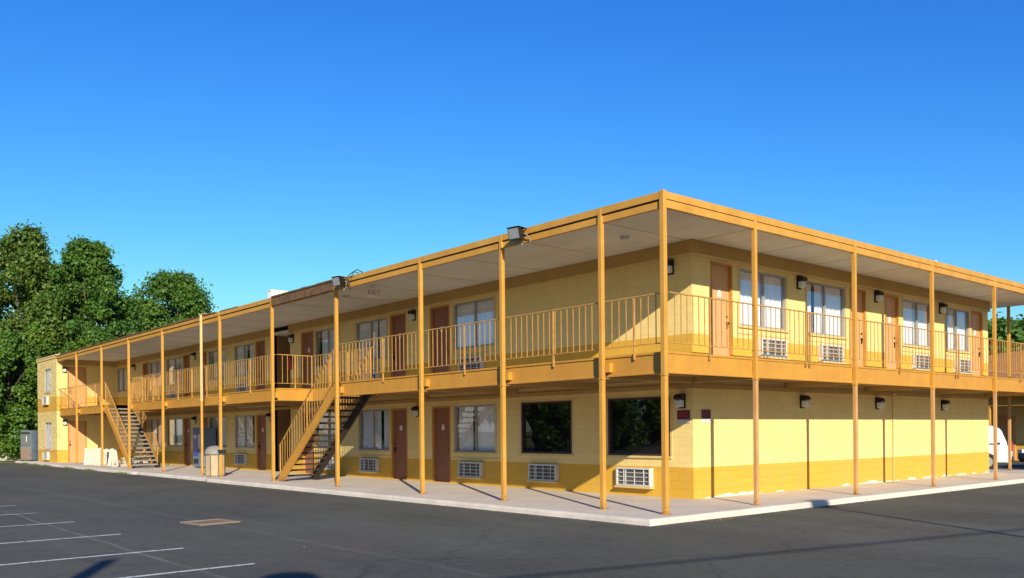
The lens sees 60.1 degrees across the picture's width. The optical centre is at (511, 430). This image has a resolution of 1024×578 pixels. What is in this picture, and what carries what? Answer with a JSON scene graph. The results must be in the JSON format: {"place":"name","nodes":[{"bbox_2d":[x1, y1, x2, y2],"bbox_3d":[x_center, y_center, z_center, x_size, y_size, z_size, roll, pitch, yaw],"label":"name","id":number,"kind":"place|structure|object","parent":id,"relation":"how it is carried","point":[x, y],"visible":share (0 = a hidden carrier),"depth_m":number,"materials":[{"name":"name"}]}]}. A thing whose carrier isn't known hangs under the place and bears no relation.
{"place":"outdoors","nodes":[
{"label":"outdoors","id":0,"kind":"place"},
{"bbox_2d":[0,460,24,462],"bbox_3d":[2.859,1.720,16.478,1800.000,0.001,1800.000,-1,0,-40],"label":"ground","id":1,"kind":"structure","parent":0,"point":[8,461],"depth_m":58.08,"materials":[{"name":"green plant"}]},
{"bbox_2d":[0,280,11,318],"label":"tree","id":2,"kind":"object","parent":1,"relation":"on","point":[7,287],"visible":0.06,"depth_m":66.01,"materials":[{"name":"green plant"}]},
{"bbox_2d":[0,450,20,460],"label":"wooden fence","id":3,"kind":"object","parent":1,"relation":"on","point":[7,457],"visible":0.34,"depth_m":58.66,"materials":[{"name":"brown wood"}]},
{"bbox_2d":[0,327,39,460],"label":"tree","id":4,"kind":"object","parent":1,"relation":"on","point":[16,348],"visible":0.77,"depth_m":57.92,"materials":[{"name":"green plant"}]},
{"bbox_2d":[3,318,63,426],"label":"tree","id":5,"kind":"object","parent":1,"relation":"on","point":[43,344],"visible":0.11,"depth_m":61.43,"materials":[{"name":"green plant"}]},
{"bbox_2d":[0,219,83,409],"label":"tree","id":6,"kind":"object","parent":1,"relation":"on","point":[24,260],"visible":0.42,"depth_m":62.62,"materials":[{"name":"green plant"}]},
{"bbox_2d":[24,234,151,355],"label":"tree","id":7,"kind":"object","parent":1,"relation":"on","point":[95,284],"visible":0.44,"depth_m":63.89,"materials":[{"name":"green plant"}]},
{"bbox_2d":[63,326,114,352],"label":"tree","id":8,"kind":"object","parent":1,"relation":"on","point":[94,336],"visible":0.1,"depth_m":59.28,"materials":[{"name":"green plant"}]},
{"bbox_2d":[116,295,169,331],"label":"tree","id":9,"kind":"object","parent":1,"relation":"on","point":[143,301],"visible":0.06,"depth_m":73.44,"materials":[{"name":"green plant"}]},
{"bbox_2d":[127,268,218,329],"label":"tree","id":10,"kind":"object","parent":1,"relation":"on","point":[182,295],"visible":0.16,"depth_m":76.44,"materials":[{"name":"green plant"}]},
{"bbox_2d":[988,312,1023,354],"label":"tree","id":11,"kind":"object","parent":1,"relation":"on","point":[1016,330],"visible":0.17,"depth_m":55.66,"materials":[{"name":"green plant"}]},
{"bbox_2d":[131,458,147,466],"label":"crate","id":12,"kind":"object","parent":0,"point":[139,461],"visible":0.62,"depth_m":42.80,"materials":[{"name":"beige paint"}]},
{"bbox_2d":[0,461,1023,577],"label":"parking lot","id":13,"kind":"structure","parent":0,"point":[966,533],"depth_m":14.04,"materials":[{"name":"grey asphalt"}]},
{"bbox_2d":[20,430,37,460],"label":"metal cabinet","id":14,"kind":"object","parent":13,"relation":"on","point":[29,444],"visible":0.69,"depth_m":53.12,"materials":[{"name":"metal"}]},
{"bbox_2d":[0,534,118,543],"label":"parking line","id":15,"kind":"object","parent":13,"relation":"on","point":[60,538],"visible":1,"depth_m":14.40,"materials":[{"name":"white paint"}]},
{"bbox_2d":[19,462,128,474],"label":"weeds","id":16,"kind":"object","parent":13,"relation":"on","point":[90,469],"visible":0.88,"depth_m":44.19,"materials":[{"name":"green plant"}]},
{"bbox_2d":[0,548,182,564],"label":"parking line","id":17,"kind":"object","parent":13,"relation":"on","point":[89,556],"visible":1,"depth_m":12.31,"materials":[{"name":"white paint"}]},
{"bbox_2d":[121,563,253,577],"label":"parking line","id":18,"kind":"object","parent":13,"relation":"on","point":[186,570],"visible":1,"depth_m":10.90,"materials":[{"name":"white paint"}]},
{"bbox_2d":[180,518,240,525],"bbox_3d":[-5.762,1.756,16.893,0.820,0.042,0.820,-1,0,44],"label":"drain vault","id":19,"kind":"object","parent":13,"relation":"on","point":[209,522],"visible":0.91,"depth_m":16.86,"materials":[{"name":"concrete"}]},
{"bbox_2d":[15,461,1023,525],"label":"curb","id":20,"kind":"structure","parent":13,"relation":"on","point":[665,520],"depth_m":19.87,"materials":[{"name":"concrete"}]},
{"bbox_2d":[25,460,1023,517],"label":"walkway","id":21,"kind":"structure","parent":13,"relation":"on","point":[632,505],"depth_m":22.42,"materials":[{"name":"concrete"}]},
{"bbox_2d":[84,448,100,463],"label":"slatted panel","id":22,"kind":"object","parent":21,"relation":"on","point":[87,456],"visible":0.57,"depth_m":46.57,"materials":[{"name":"beige paint"}]},
{"bbox_2d":[90,449,107,464],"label":"slatted panel","id":23,"kind":"object","parent":21,"relation":"on","point":[92,461],"visible":0.37,"depth_m":46.07,"materials":[{"name":"beige paint"}]},
{"bbox_2d":[94,449,109,464],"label":"slatted panel","id":24,"kind":"object","parent":21,"relation":"on","point":[97,451],"visible":0.39,"depth_m":45.37,"materials":[{"name":"beige paint"}]},
{"bbox_2d":[98,452,109,465],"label":"slatted panel","id":25,"kind":"object","parent":21,"relation":"on","point":[106,456],"visible":0.59,"depth_m":44.61,"materials":[{"name":"beige paint"}]},
{"bbox_2d":[107,449,113,465],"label":"board","id":26,"kind":"object","parent":21,"relation":"on","point":[110,457],"visible":1,"depth_m":43.60,"materials":[{"name":"beige paint"}]},
{"bbox_2d":[104,382,158,467],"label":"staircase","id":27,"kind":"structure","parent":21,"relation":"on","point":[108,408],"depth_m":42.03,"materials":[{"name":"metal"}]},
{"bbox_2d":[193,427,215,466],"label":"vending machine","id":28,"kind":"object","parent":21,"relation":"on","point":[209,436],"visible":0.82,"depth_m":40.37,"materials":[{"name":"blue metal"}]},
{"bbox_2d":[204,446,225,476],"bbox_3d":[-10.871,1.117,32.429,0.785,1.130,0.770,-1,0,32],"label":"trash bin","id":29,"kind":"object","parent":21,"relation":"on","point":[212,454],"visible":0.95,"depth_m":32.14,"materials":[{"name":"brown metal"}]},
{"bbox_2d":[278,347,371,481],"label":"staircase","id":30,"kind":"structure","parent":21,"relation":"on","point":[325,458],"depth_m":27.65,"materials":[{"name":"metal"}]},
{"bbox_2d":[36,189,1023,514],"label":"motel","id":31,"kind":"structure","parent":21,"relation":"on","point":[594,339],"depth_m":23.95,"materials":[{"name":"paint"}]},
{"bbox_2d":[44,368,50,393],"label":"window","id":32,"kind":"structure","parent":31,"relation":"in","point":[48,370],"depth_m":51.60,"materials":[{"name":"glass"}]},
{"bbox_2d":[44,422,51,450],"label":"window","id":33,"kind":"structure","parent":31,"relation":"in","point":[48,438],"depth_m":51.92,"materials":[{"name":"glass"}]},
{"bbox_2d":[67,367,85,407],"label":"door","id":34,"kind":"structure","parent":31,"relation":"in","point":[70,370],"depth_m":50.63,"materials":[{"name":"paint"}]},
{"bbox_2d":[68,421,86,461],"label":"door","id":35,"kind":"structure","parent":31,"relation":"in","point":[82,425],"depth_m":50.72,"materials":[{"name":"paint"}]},
{"bbox_2d":[117,366,126,395],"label":"window","id":36,"kind":"structure","parent":31,"relation":"in","point":[123,371],"depth_m":51.24,"materials":[{"name":"glass"}]},
{"bbox_2d":[117,421,126,447],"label":"window","id":37,"kind":"structure","parent":31,"relation":"in","point":[124,422],"depth_m":51.26,"materials":[{"name":"glass"}]},
{"bbox_2d":[143,362,148,399],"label":"door","id":38,"kind":"structure","parent":31,"relation":"in","point":[145,365],"depth_m":48.20,"materials":[{"name":"brown paint"}]},
{"bbox_2d":[143,420,149,462],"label":"door","id":39,"kind":"structure","parent":31,"relation":"in","point":[146,423],"depth_m":48.24,"materials":[{"name":"brown paint"}]},
{"bbox_2d":[149,361,160,391],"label":"window","id":40,"kind":"structure","parent":31,"relation":"in","point":[154,367],"depth_m":47.19,"materials":[{"name":"glass"}]},
{"bbox_2d":[150,419,161,448],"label":"window","id":41,"kind":"structure","parent":31,"relation":"in","point":[157,426],"depth_m":46.89,"materials":[{"name":"glass"}]},
{"bbox_2d":[166,417,182,449],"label":"window","id":42,"kind":"structure","parent":31,"relation":"in","point":[180,420],"depth_m":44.79,"materials":[{"name":"glass"}]},
{"bbox_2d":[166,355,182,389],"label":"window","id":43,"kind":"structure","parent":31,"relation":"in","point":[174,362],"depth_m":44.85,"materials":[{"name":"glass"}]},
{"bbox_2d":[183,354,189,396],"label":"door","id":44,"kind":"structure","parent":31,"relation":"in","point":[186,358],"depth_m":43.69,"materials":[{"name":"brown paint"}]},
{"bbox_2d":[183,418,190,465],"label":"door","id":45,"kind":"structure","parent":31,"relation":"in","point":[186,421],"depth_m":43.64,"materials":[{"name":"brown paint"}]},
{"bbox_2d":[199,351,206,394],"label":"door","id":46,"kind":"structure","parent":31,"relation":"in","point":[205,352],"depth_m":41.91,"materials":[{"name":"brown paint"}]},
{"bbox_2d":[207,347,226,384],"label":"window","id":47,"kind":"structure","parent":31,"relation":"in","point":[223,351],"depth_m":40.80,"materials":[{"name":"glass"}]},
{"bbox_2d":[210,415,226,447],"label":"window","id":48,"kind":"structure","parent":31,"relation":"in","point":[214,422],"depth_m":40.41,"materials":[{"name":"glass"}]},
{"bbox_2d":[233,454,247,464],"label":"air conditioner","id":49,"kind":"object","parent":31,"relation":"attached to","point":[240,459],"visible":1,"depth_m":38.42,"materials":[{"name":"white metal"}]},
{"bbox_2d":[236,382,248,391],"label":"air conditioner","id":50,"kind":"object","parent":31,"relation":"attached to","point":[240,389],"visible":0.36,"depth_m":38.24,"materials":[{"name":"white metal"}]},
{"bbox_2d":[233,342,254,381],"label":"window","id":51,"kind":"structure","parent":31,"relation":"in","point":[240,352],"depth_m":38.49,"materials":[{"name":"glass"}]},
{"bbox_2d":[234,414,255,451],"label":"window","id":52,"kind":"structure","parent":31,"relation":"in","point":[244,425],"depth_m":38.41,"materials":[{"name":"glass"}]},
{"bbox_2d":[255,340,265,389],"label":"door","id":53,"kind":"structure","parent":31,"relation":"in","point":[259,345],"depth_m":37.28,"materials":[{"name":"brown paint"}]},
{"bbox_2d":[256,415,266,470],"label":"door","id":54,"kind":"structure","parent":31,"relation":"in","point":[261,450],"depth_m":37.19,"materials":[{"name":"brown paint"}]},
{"bbox_2d":[267,289,287,297],"bbox_3d":[-7.530,-4.608,31.515,2.410,0.560,0.340,-1,0,-40],"label":"rooftop box","id":55,"kind":"object","parent":31,"relation":"on","point":[271,292],"visible":0.22,"depth_m":30.74,"materials":[{"name":"white metal"}]},
{"bbox_2d":[301,330,313,388],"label":"door","id":56,"kind":"structure","parent":31,"relation":"in","point":[307,338],"depth_m":34.02,"materials":[{"name":"brown paint"}]},
{"bbox_2d":[302,412,314,472],"bbox_3d":[-7.748,0.482,33.890,0.135,2.336,0.940,-1,0,-40],"label":"door","id":57,"kind":"structure","parent":31,"relation":"in","point":[311,413],"depth_m":34.01,"materials":[{"name":"brown paint"}]},
{"bbox_2d":[319,457,334,470],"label":"air conditioner","id":58,"kind":"object","parent":31,"relation":"attached to","point":[330,466],"visible":0.41,"depth_m":32.32,"materials":[{"name":"white metal"}]},
{"bbox_2d":[314,411,340,454],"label":"window","id":59,"kind":"structure","parent":31,"relation":"in","point":[327,413],"depth_m":33.03,"materials":[{"name":"glass"}]},
{"bbox_2d":[314,325,340,372],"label":"window","id":60,"kind":"structure","parent":31,"relation":"in","point":[327,334],"depth_m":32.94,"materials":[{"name":"glass"}]},
{"bbox_2d":[331,276,347,289],"bbox_3d":[-4.864,-4.180,25.128,0.399,0.354,0.386,-1,0,38],"label":"flood light","id":61,"kind":"object","parent":31,"relation":"attached to","point":[339,281],"visible":1,"depth_m":25.05,"materials":[{"name":"black metal"}]},
{"bbox_2d":[358,458,379,472],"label":"air conditioner","id":62,"kind":"object","parent":31,"relation":"attached to","point":[369,465],"visible":1,"depth_m":30.30,"materials":[{"name":"white metal"}]},
{"bbox_2d":[359,368,378,379],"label":"air conditioner","id":63,"kind":"object","parent":31,"relation":"attached to","point":[374,375],"visible":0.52,"depth_m":30.22,"materials":[{"name":"white metal"}]},
{"bbox_2d":[355,316,387,367],"bbox_3d":[-4.792,-3.017,30.366,0.192,1.610,2.140,-1,0,-40],"label":"window","id":64,"kind":"structure","parent":31,"relation":"in","point":[368,329],"depth_m":30.39,"materials":[{"name":"glass"}]},
{"bbox_2d":[366,285,380,297],"bbox_3d":[-4.005,-4.039,25.605,0.460,0.360,0.046,-1,0,-40],"label":"exit sign","id":65,"kind":"object","parent":31,"relation":"hanging from","point":[373,292],"visible":1,"depth_m":25.58,"materials":[{"name":"white plastic"}]},
{"bbox_2d":[357,407,390,455],"bbox_3d":[-4.697,0.052,30.286,0.192,1.630,2.110,-1,0,-40],"label":"window","id":66,"kind":"structure","parent":31,"relation":"in","point":[372,431],"depth_m":30.35,"materials":[{"name":"glass"}]},
{"bbox_2d":[390,313,405,376],"bbox_3d":[-3.696,-2.619,29.090,0.135,2.406,0.940,-1,0,-40],"label":"door","id":67,"kind":"structure","parent":31,"relation":"in","point":[397,322],"depth_m":29.21,"materials":[{"name":"brown paint"}]},
{"bbox_2d":[391,408,407,479],"bbox_3d":[-3.652,0.446,29.071,0.135,2.336,0.950,-1,0,-40],"label":"door","id":68,"kind":"structure","parent":31,"relation":"in","point":[399,437],"depth_m":29.17,"materials":[{"name":"brown paint"}]},
{"bbox_2d":[407,310,415,320],"bbox_3d":[-3.204,-3.686,28.256,0.208,0.339,0.210,-1,0,-40],"label":"wall lamp","id":69,"kind":"object","parent":31,"relation":"attached to","point":[412,315],"visible":1,"depth_m":28.20,"materials":[{"name":"black metal"}]},
{"bbox_2d":[411,406,418,416],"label":"wall lamp","id":70,"kind":"object","parent":31,"relation":"attached to","point":[415,411],"visible":0.91,"depth_m":28.09,"materials":[{"name":"black metal"}]},
{"bbox_2d":[430,304,449,372],"bbox_3d":[-2.180,-2.633,27.307,0.135,2.406,1.020,-1,0,-40],"label":"door","id":71,"kind":"structure","parent":31,"relation":"in","point":[439,315],"depth_m":27.38,"materials":[{"name":"brown paint"}]},
{"bbox_2d":[432,406,450,482],"bbox_3d":[-2.130,0.432,27.280,0.135,2.336,0.950,-1,0,-40],"label":"door","id":72,"kind":"structure","parent":31,"relation":"in","point":[441,424],"depth_m":27.37,"materials":[{"name":"brown paint"}]},
{"bbox_2d":[456,461,483,478],"bbox_3d":[-1.231,1.169,26.024,0.160,0.485,1.140,-1,0,-40],"label":"air conditioner","id":73,"kind":"object","parent":31,"relation":"attached to","point":[471,470],"visible":1,"depth_m":25.97,"materials":[{"name":"white metal"}]},
{"bbox_2d":[458,356,483,370],"bbox_3d":[-1.214,-1.912,25.971,0.160,0.485,1.140,-1,0,-40],"label":"air conditioner","id":74,"kind":"object","parent":31,"relation":"attached to","point":[471,366],"visible":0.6,"depth_m":25.91,"materials":[{"name":"white metal"}]},
{"bbox_2d":[452,295,495,355],"bbox_3d":[-1.091,-3.050,26.011,0.192,1.610,2.090,-1,0,-40],"label":"window","id":75,"kind":"structure","parent":31,"relation":"in","point":[483,309],"depth_m":25.99,"materials":[{"name":"glass"}]},
{"bbox_2d":[452,402,496,459],"bbox_3d":[-1.070,0.020,26.019,0.192,1.630,2.110,-1,0,-40],"label":"window","id":76,"kind":"structure","parent":31,"relation":"in","point":[485,415],"depth_m":25.99,"materials":[{"name":"glass"}]},
{"bbox_2d":[507,226,530,244],"bbox_3d":[0.148,-4.225,19.231,0.399,0.354,0.386,-1,0,38],"label":"flood light","id":77,"kind":"object","parent":31,"relation":"attached to","point":[515,233],"visible":1,"depth_m":19.16,"materials":[{"name":"black metal"}]},
{"bbox_2d":[526,464,559,482],"bbox_3d":[0.821,1.140,23.609,0.160,0.485,1.140,-1,0,-40],"label":"air conditioner","id":78,"kind":"object","parent":31,"relation":"attached to","point":[545,473],"visible":1,"depth_m":23.55,"materials":[{"name":"white metal"}]},
{"bbox_2d":[519,399,573,455],"bbox_3d":[0.923,-0.071,23.625,0.130,1.485,2.100,-1,0,-40],"label":"window","id":79,"kind":"structure","parent":31,"relation":"in","point":[546,428],"depth_m":23.64,"materials":[{"name":"black glass"}]},
{"bbox_2d":[614,467,654,488],"bbox_3d":[2.913,1.131,21.147,0.160,0.485,1.140,-1,0,-40],"label":"air conditioner","id":80,"kind":"object","parent":31,"relation":"attached to","point":[634,477],"visible":1,"depth_m":21.10,"materials":[{"name":"white metal"}]},
{"bbox_2d":[606,394,672,458],"bbox_3d":[3.030,-0.090,21.145,0.130,1.485,2.070,-1,0,-40],"label":"window","id":81,"kind":"structure","parent":31,"relation":"in","point":[633,425],"depth_m":21.25,"materials":[{"name":"black glass"}]},
{"bbox_2d":[667,259,673,274],"bbox_3d":[3.576,-3.747,20.278,0.208,0.339,0.210,-1,0,-40],"label":"wall lamp","id":82,"kind":"object","parent":31,"relation":"attached to","point":[670,267],"visible":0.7,"depth_m":20.21,"materials":[{"name":"black metal"}]},
{"bbox_2d":[673,393,685,408],"bbox_3d":[3.798,-0.668,20.050,0.208,0.339,0.210,-1,0,-40],"label":"wall lamp","id":83,"kind":"object","parent":31,"relation":"attached to","point":[680,401],"visible":1,"depth_m":20.00,"materials":[{"name":"black metal"}]},
{"bbox_2d":[677,410,689,423],"bbox_3d":[3.894,-0.310,20.089,0.015,0.300,0.360,-1,0,-40],"label":"notice sign","id":84,"kind":"object","parent":31,"relation":"attached to","point":[683,414],"visible":1,"depth_m":20.08,"materials":[{"name":"red metal"}]},
{"bbox_2d":[701,410,710,422],"bbox_3d":[4.433,-0.325,20.195,0.330,0.300,0.012,-1,0,-40],"label":"notice sign","id":85,"kind":"object","parent":31,"relation":"attached to","point":[705,416],"visible":1,"depth_m":20.19,"materials":[{"name":"red metal"}]},
{"bbox_2d":[710,261,732,355],"bbox_3d":[4.852,-2.696,20.649,0.820,2.406,0.135,-1,0,-40],"label":"door","id":86,"kind":"structure","parent":31,"relation":"in","point":[721,273],"depth_m":20.72,"materials":[{"name":"paint"}]},
{"bbox_2d":[738,266,788,338],"bbox_3d":[6.140,-3.115,21.739,2.140,1.610,0.192,-1,0,-40],"label":"window","id":87,"kind":"structure","parent":31,"relation":"in","point":[770,284],"depth_m":21.87,"materials":[{"name":"glass"}]},
{"bbox_2d":[758,338,788,359],"bbox_3d":[6.446,-2.010,21.823,1.140,0.485,0.160,-1,0,-40],"label":"air conditioner","id":88,"kind":"object","parent":31,"relation":"attached to","point":[771,355],"visible":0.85,"depth_m":21.76,"materials":[{"name":"white metal"}]},
{"bbox_2d":[797,276,807,289],"bbox_3d":[7.421,-3.791,22.634,0.210,0.339,0.208,-1,0,-40],"label":"wall lamp","id":89,"kind":"object","parent":31,"relation":"attached to","point":[801,281],"visible":1,"depth_m":22.58,"materials":[{"name":"black metal"}]},
{"bbox_2d":[800,395,810,407],"bbox_3d":[7.525,-0.742,22.698,0.210,0.339,0.208,-1,0,-40],"label":"wall lamp","id":90,"kind":"object","parent":31,"relation":"attached to","point":[804,401],"visible":1,"depth_m":22.65,"materials":[{"name":"black metal"}]},
{"bbox_2d":[805,281,847,344],"bbox_3d":[8.350,-3.135,23.617,2.080,1.610,0.192,-1,0,-40],"label":"window","id":91,"kind":"structure","parent":31,"relation":"in","point":[826,297],"depth_m":23.85,"materials":[{"name":"glass"}]},
{"bbox_2d":[818,344,845,364],"bbox_3d":[8.526,-2.029,23.591,1.140,0.485,0.160,-1,0,-40],"label":"air conditioner","id":92,"kind":"object","parent":31,"relation":"attached to","point":[831,360],"visible":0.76,"depth_m":23.53,"materials":[{"name":"white metal"}]},
{"bbox_2d":[849,287,866,366],"bbox_3d":[9.603,-2.738,24.687,0.870,2.406,0.135,-1,0,-40],"label":"door","id":93,"kind":"structure","parent":31,"relation":"in","point":[861,294],"depth_m":24.87,"materials":[{"name":"paint"}]},
{"bbox_2d":[874,290,883,302],"bbox_3d":[10.469,-3.828,25.224,0.210,0.339,0.208,-1,0,-40],"label":"wall lamp","id":94,"kind":"object","parent":31,"relation":"attached to","point":[878,296],"visible":1,"depth_m":25.18,"materials":[{"name":"black metal"}]},
{"bbox_2d":[875,397,884,408],"bbox_3d":[10.496,-0.778,25.224,0.210,0.339,0.208,-1,0,-40],"label":"wall lamp","id":95,"kind":"object","parent":31,"relation":"attached to","point":[879,401],"visible":1,"depth_m":25.18,"materials":[{"name":"black metal"}]},
{"bbox_2d":[885,294,898,368],"bbox_3d":[11.093,-2.751,25.953,0.820,2.406,0.135,-1,0,-40],"label":"door","id":96,"kind":"structure","parent":31,"relation":"in","point":[891,302],"depth_m":26.05,"materials":[{"name":"paint"}]},
{"bbox_2d":[902,297,929,353],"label":"window","id":97,"kind":"structure","parent":31,"relation":"in","point":[915,316],"depth_m":27.01,"materials":[{"name":"glass"}]},
{"bbox_2d":[911,354,929,371],"bbox_3d":[12.526,-2.065,26.991,1.140,0.485,0.160,-1,0,-40],"label":"air conditioner","id":98,"kind":"object","parent":31,"relation":"attached to","point":[921,367],"visible":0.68,"depth_m":26.89,"materials":[{"name":"white metal"}]},
{"bbox_2d":[939,303,947,313],"bbox_3d":[13.593,-3.856,27.879,0.210,0.339,0.208,-1,0,-40],"label":"wall lamp","id":99,"kind":"object","parent":31,"relation":"attached to","point":[942,307],"visible":1,"depth_m":27.82,"materials":[{"name":"black metal"}]},
{"bbox_2d":[941,400,949,409],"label":"wall lamp","id":100,"kind":"object","parent":31,"relation":"attached to","point":[945,404],"visible":1,"depth_m":27.89,"materials":[{"name":"black metal"}]},
{"bbox_2d":[945,307,971,357],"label":"window","id":101,"kind":"structure","parent":31,"relation":"in","point":[955,317],"depth_m":29.04,"materials":[{"name":"glass"}]},
{"bbox_2d":[953,358,972,374],"bbox_3d":[14.698,-2.084,28.837,1.140,0.485,0.160,-1,0,-40],"label":"air conditioner","id":102,"kind":"object","parent":31,"relation":"attached to","point":[966,371],"visible":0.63,"depth_m":28.83,"materials":[{"name":"white metal"}]},
{"bbox_2d":[971,311,982,375],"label":"door","id":103,"kind":"structure","parent":31,"relation":"in","point":[976,317],"depth_m":29.92,"materials":[{"name":"paint"}]},
{"bbox_2d":[988,350,1023,460],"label":"wing","id":104,"kind":"structure","parent":31,"relation":"attached to","point":[1017,421],"depth_m":43.55,"materials":[{"name":"yellow paint"}]},
{"bbox_2d":[997,416,1015,459],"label":"door","id":105,"kind":"structure","parent":104,"relation":"in","point":[1002,421],"depth_m":43.72,"materials":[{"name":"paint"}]},
{"bbox_2d":[989,426,1013,468],"bbox_3d":[17.287,0.695,35.411,4.670,1.730,1.886,-1,0,22],"label":"parked suv","id":106,"kind":"object","parent":13,"relation":"on","point":[1002,448],"visible":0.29,"depth_m":33.92,"materials":[{"name":"white paint"}]},
{"bbox_2d":[1017,449,1023,461],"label":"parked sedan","id":107,"kind":"object","parent":13,"relation":"on","point":[1020,452],"visible":1,"depth_m":35.58,"materials":[{"name":"blue paint"}]},
{"bbox_2d":[0,0,1023,328],"label":"sky","id":108,"kind":"structure","parent":0,"point":[248,148],"materials":[{"name":"blue"}]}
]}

